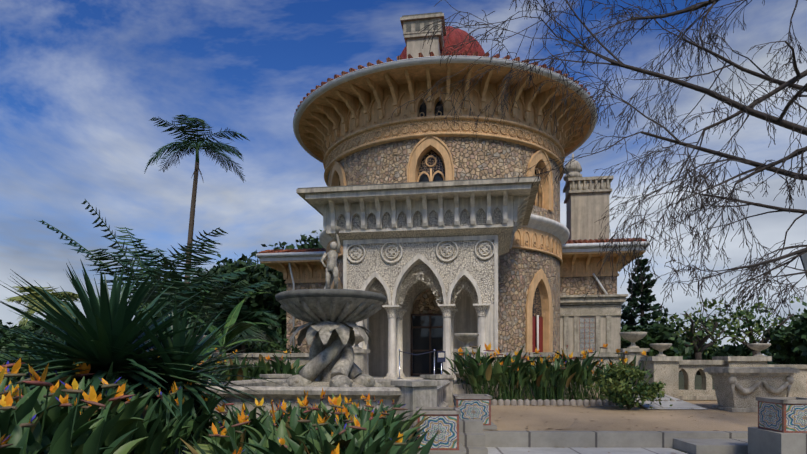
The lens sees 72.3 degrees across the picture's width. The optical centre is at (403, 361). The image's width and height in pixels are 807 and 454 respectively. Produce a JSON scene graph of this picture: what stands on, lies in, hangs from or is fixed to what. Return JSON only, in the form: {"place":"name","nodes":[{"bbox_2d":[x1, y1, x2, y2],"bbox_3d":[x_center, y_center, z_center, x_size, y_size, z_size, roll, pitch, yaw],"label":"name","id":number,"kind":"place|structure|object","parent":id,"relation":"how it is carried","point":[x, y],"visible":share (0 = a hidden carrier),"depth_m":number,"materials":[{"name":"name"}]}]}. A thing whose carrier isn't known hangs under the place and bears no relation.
{"place":"outdoors","nodes":[
{"label":"outdoors","id":0,"kind":"place"},
{"bbox_2d":[0,0,806,355],"label":"sky","id":1,"kind":"structure","parent":0,"point":[83,82],"materials":[{"name":"blue"}]},
{"bbox_2d":[175,371,714,453],"bbox_3d":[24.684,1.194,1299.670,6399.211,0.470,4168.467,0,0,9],"label":"ground","id":2,"kind":"structure","parent":0,"point":[698,382],"depth_m":22.08,"materials":[{"name":"soil"}]},
{"bbox_2d":[0,332,60,387],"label":"hedge","id":3,"kind":"object","parent":2,"relation":"on","point":[19,356],"visible":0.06,"depth_m":8.31,"materials":[{"name":"green plant"}]},
{"bbox_2d":[0,317,62,354],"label":"tree","id":4,"kind":"object","parent":2,"relation":"on","point":[31,325],"visible":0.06,"depth_m":56.02,"materials":[{"name":"green plant"}]},
{"bbox_2d":[0,324,63,389],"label":"hedge","id":5,"kind":"object","parent":2,"relation":"on","point":[4,332],"visible":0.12,"depth_m":9.97,"materials":[{"name":"green plant"}]},
{"bbox_2d":[4,286,79,337],"bbox_3d":[-12.945,-0.865,20.114,2.586,3.653,2.769,0,0,9],"label":"palm","id":6,"kind":"object","parent":2,"relation":"on","point":[73,296],"visible":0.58,"depth_m":19.62,"materials":[{"name":"green plant"}]},
{"bbox_2d":[36,199,247,350],"bbox_3d":[-6.462,-1.638,15.305,4.860,5.210,5.194,0,0,34],"label":"tree fern","id":7,"kind":"object","parent":2,"relation":"on","point":[161,287],"visible":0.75,"depth_m":14.87,"materials":[{"name":"green plant"}]},
{"bbox_2d":[0,259,286,453],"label":"yucca","id":8,"kind":"object","parent":2,"relation":"on","point":[101,336],"visible":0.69,"depth_m":6.77,"materials":[{"name":"green plant"}]},
{"bbox_2d":[131,306,199,357],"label":"tree","id":9,"kind":"object","parent":2,"relation":"on","point":[157,315],"visible":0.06,"depth_m":52.59,"materials":[{"name":"green plant"}]},
{"bbox_2d":[128,286,213,341],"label":"tree","id":10,"kind":"object","parent":2,"relation":"on","point":[139,307],"depth_m":56.17,"materials":[{"name":"green plant"}]},
{"bbox_2d":[144,114,247,322],"bbox_3d":[-10.234,-5.362,27.756,5.190,12.648,4.800,0,0,41],"label":"tall palm","id":11,"kind":"object","parent":2,"relation":"on","point":[184,143],"visible":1,"depth_m":27.71,"materials":[{"name":"green plant"}]},
{"bbox_2d":[125,239,270,334],"bbox_3d":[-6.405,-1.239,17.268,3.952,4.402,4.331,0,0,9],"label":"tree fern","id":12,"kind":"object","parent":2,"relation":"on","point":[195,308],"visible":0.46,"depth_m":16.52,"materials":[{"name":"green plant"}]},
{"bbox_2d":[183,444,213,453],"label":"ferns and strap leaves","id":13,"kind":"object","parent":2,"relation":"on","point":[207,449],"visible":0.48,"depth_m":5.94,"materials":[{"name":"green plant"}]},
{"bbox_2d":[177,252,281,345],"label":"tree","id":14,"kind":"object","parent":2,"relation":"on","point":[248,262],"depth_m":52.16,"materials":[{"name":"green plant"}]},
{"bbox_2d":[181,299,279,381],"bbox_3d":[-4.777,-0.456,14.909,2.750,2.854,2.931,0,0,9],"label":"banana","id":15,"kind":"object","parent":2,"relation":"on","point":[234,332],"visible":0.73,"depth_m":15.13,"materials":[{"name":"green plant"}]},
{"bbox_2d":[204,334,270,352],"bbox_3d":[-6.852,-0.062,19.627,4.774,2.077,4.516,0,0,9],"label":"parapet shrub","id":16,"kind":"object","parent":2,"relation":"on","point":[248,345],"depth_m":19.43,"materials":[{"name":"green plant"}]},
{"bbox_2d":[206,303,281,352],"bbox_3d":[-5.282,-0.422,18.206,2.671,2.762,2.531,0,0,9],"label":"tree fern","id":17,"kind":"object","parent":2,"relation":"on","point":[259,317],"visible":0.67,"depth_m":17.81,"materials":[{"name":"green plant"}]},
{"bbox_2d":[203,259,286,351],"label":"tree","id":18,"kind":"object","parent":2,"relation":"on","point":[267,301],"visible":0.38,"depth_m":42.03,"materials":[{"name":"green plant"}]},
{"bbox_2d":[237,331,307,352],"bbox_3d":[-5.487,-0.286,22.072,4.193,2.521,3.991,0,0,9],"label":"parapet shrub","id":19,"kind":"object","parent":2,"relation":"on","point":[284,348],"visible":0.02,"depth_m":21.63,"materials":[{"name":"green plant"}]},
{"bbox_2d":[235,229,323,265],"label":"tree","id":20,"kind":"object","parent":2,"relation":"on","point":[311,244],"visible":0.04,"depth_m":69.84,"materials":[{"name":"green plant"}]},
{"bbox_2d":[0,342,655,453],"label":"bird-of-paradise plants","id":21,"kind":"object","parent":2,"relation":"on","point":[60,416],"visible":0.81,"depth_m":5.55,"materials":[{"name":"green plant"}]},
{"bbox_2d":[201,226,455,428],"bbox_3d":[-1.486,-0.845,11.433,4.888,3.901,4.888,0,0,9],"label":"fountain","id":22,"kind":"object","parent":2,"relation":"on","point":[331,317],"visible":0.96,"depth_m":10.78,"materials":[{"name":"stone"}]},
{"bbox_2d":[9,328,801,364],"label":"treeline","id":23,"kind":"object","parent":2,"relation":"on","point":[733,350],"visible":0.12,"depth_m":72.38,"materials":[{"name":"green plant"}]},
{"bbox_2d":[191,332,649,399],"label":"terrace parapet","id":24,"kind":"structure","parent":2,"relation":"on","point":[361,357],"depth_m":15.31,"materials":[{"name":"stone"}]},
{"bbox_2d":[296,176,539,379],"bbox_3d":[0.522,-2.236,17.989,7.440,6.390,8.045,0,0,9],"label":"porch","id":25,"kind":"object","parent":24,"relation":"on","point":[405,245],"visible":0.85,"depth_m":17.77,"materials":[{"name":"stone"}]},
{"bbox_2d":[299,63,590,351],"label":"tower","id":26,"kind":"structure","parent":2,"relation":"on","point":[352,132],"depth_m":21.95,"materials":[{"name":"stone"}]},
{"bbox_2d":[293,12,596,162],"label":"tower roof","id":27,"kind":"structure","parent":26,"relation":"on","point":[413,53],"depth_m":23.22,"materials":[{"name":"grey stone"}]},
{"bbox_2d":[256,153,648,352],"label":"building","id":28,"kind":"structure","parent":2,"relation":"on","point":[592,320],"depth_m":27.37,"materials":[{"name":"beige stone"}]},
{"bbox_2d":[449,387,757,453],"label":"court paving","id":29,"kind":"structure","parent":2,"relation":"on","point":[512,420],"depth_m":9.50,"materials":[{"name":"stone"}]},
{"bbox_2d":[416,407,465,453],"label":"pedestal","id":30,"kind":"object","parent":29,"relation":"on","point":[443,422],"visible":0.85,"depth_m":7.89,"materials":[{"name":"tile"}]},
{"bbox_2d":[452,394,496,429],"bbox_3d":[1.214,0.880,9.832,0.780,0.565,0.780,0,0,1],"label":"pedestal","id":31,"kind":"object","parent":29,"relation":"on","point":[473,406],"visible":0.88,"depth_m":9.53,"materials":[{"name":"tile"}]},
{"bbox_2d":[391,0,806,333],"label":"bare tree","id":32,"kind":"object","parent":29,"relation":"on","point":[749,109],"visible":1,"depth_m":6.87,"materials":[{"name":"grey plant"}]},
{"bbox_2d":[491,400,734,453],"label":"fallen leaves","id":33,"kind":"object","parent":29,"relation":"on","point":[612,423],"visible":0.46,"depth_m":9.56,"materials":[{"name":"brown plant"}]},
{"bbox_2d":[585,359,672,409],"bbox_3d":[4.892,0.506,12.259,1.726,1.154,1.439,0,0,-17],"label":"court shrub","id":34,"kind":"object","parent":29,"relation":"on","point":[618,379],"visible":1,"depth_m":12.04,"materials":[{"name":"green plant"}]},
{"bbox_2d":[640,343,806,411],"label":"stone balustrade","id":35,"kind":"object","parent":29,"relation":"on","point":[741,383],"visible":1,"depth_m":13.91,"materials":[{"name":"grey stone"}]},
{"bbox_2d":[621,254,667,328],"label":"conifer","id":36,"kind":"object","parent":2,"relation":"on","point":[644,292],"visible":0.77,"depth_m":40.85,"materials":[{"name":"green plant"}]},
{"bbox_2d":[621,321,693,356],"bbox_3d":[15.011,-0.725,34.731,6.081,3.647,5.763,0,0,9],"label":"bush","id":37,"kind":"object","parent":2,"relation":"on","point":[657,332],"visible":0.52,"depth_m":32.90,"materials":[{"name":"green plant"}]},
{"bbox_2d":[633,311,723,371],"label":"oak tree","id":38,"kind":"object","parent":2,"relation":"on","point":[714,346],"visible":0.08,"depth_m":48.65,"materials":[{"name":"green plant"}]},
{"bbox_2d":[655,297,771,374],"bbox_3d":[21.155,-1.703,38.718,7.799,5.454,6.630,0,0,9],"label":"oak tree","id":39,"kind":"object","parent":2,"relation":"on","point":[698,346],"visible":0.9,"depth_m":38.17,"materials":[{"name":"green plant"}]},
{"bbox_2d":[690,295,801,355],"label":"oak tree","id":40,"kind":"object","parent":2,"relation":"on","point":[758,329],"visible":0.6,"depth_m":41.72,"materials":[{"name":"green plant"}]},
{"bbox_2d":[748,397,806,453],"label":"pedestal","id":41,"kind":"object","parent":2,"relation":"on","point":[781,428],"visible":1,"depth_m":7.47,"materials":[{"name":"stone"}]},
{"bbox_2d":[761,317,806,364],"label":"bush","id":42,"kind":"object","parent":2,"relation":"on","point":[783,347],"visible":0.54,"depth_m":22.48,"materials":[{"name":"green plant"}]},
{"bbox_2d":[774,301,806,356],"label":"dark tree","id":43,"kind":"object","parent":2,"relation":"on","point":[799,340],"visible":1,"depth_m":18.82,"materials":[{"name":"green plant"}]},
{"bbox_2d":[800,252,806,277],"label":"garden lamp post","id":44,"kind":"object","parent":2,"relation":"on","point":[803,257],"visible":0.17,"depth_m":8.92,"materials":[{"name":"grey metal"}]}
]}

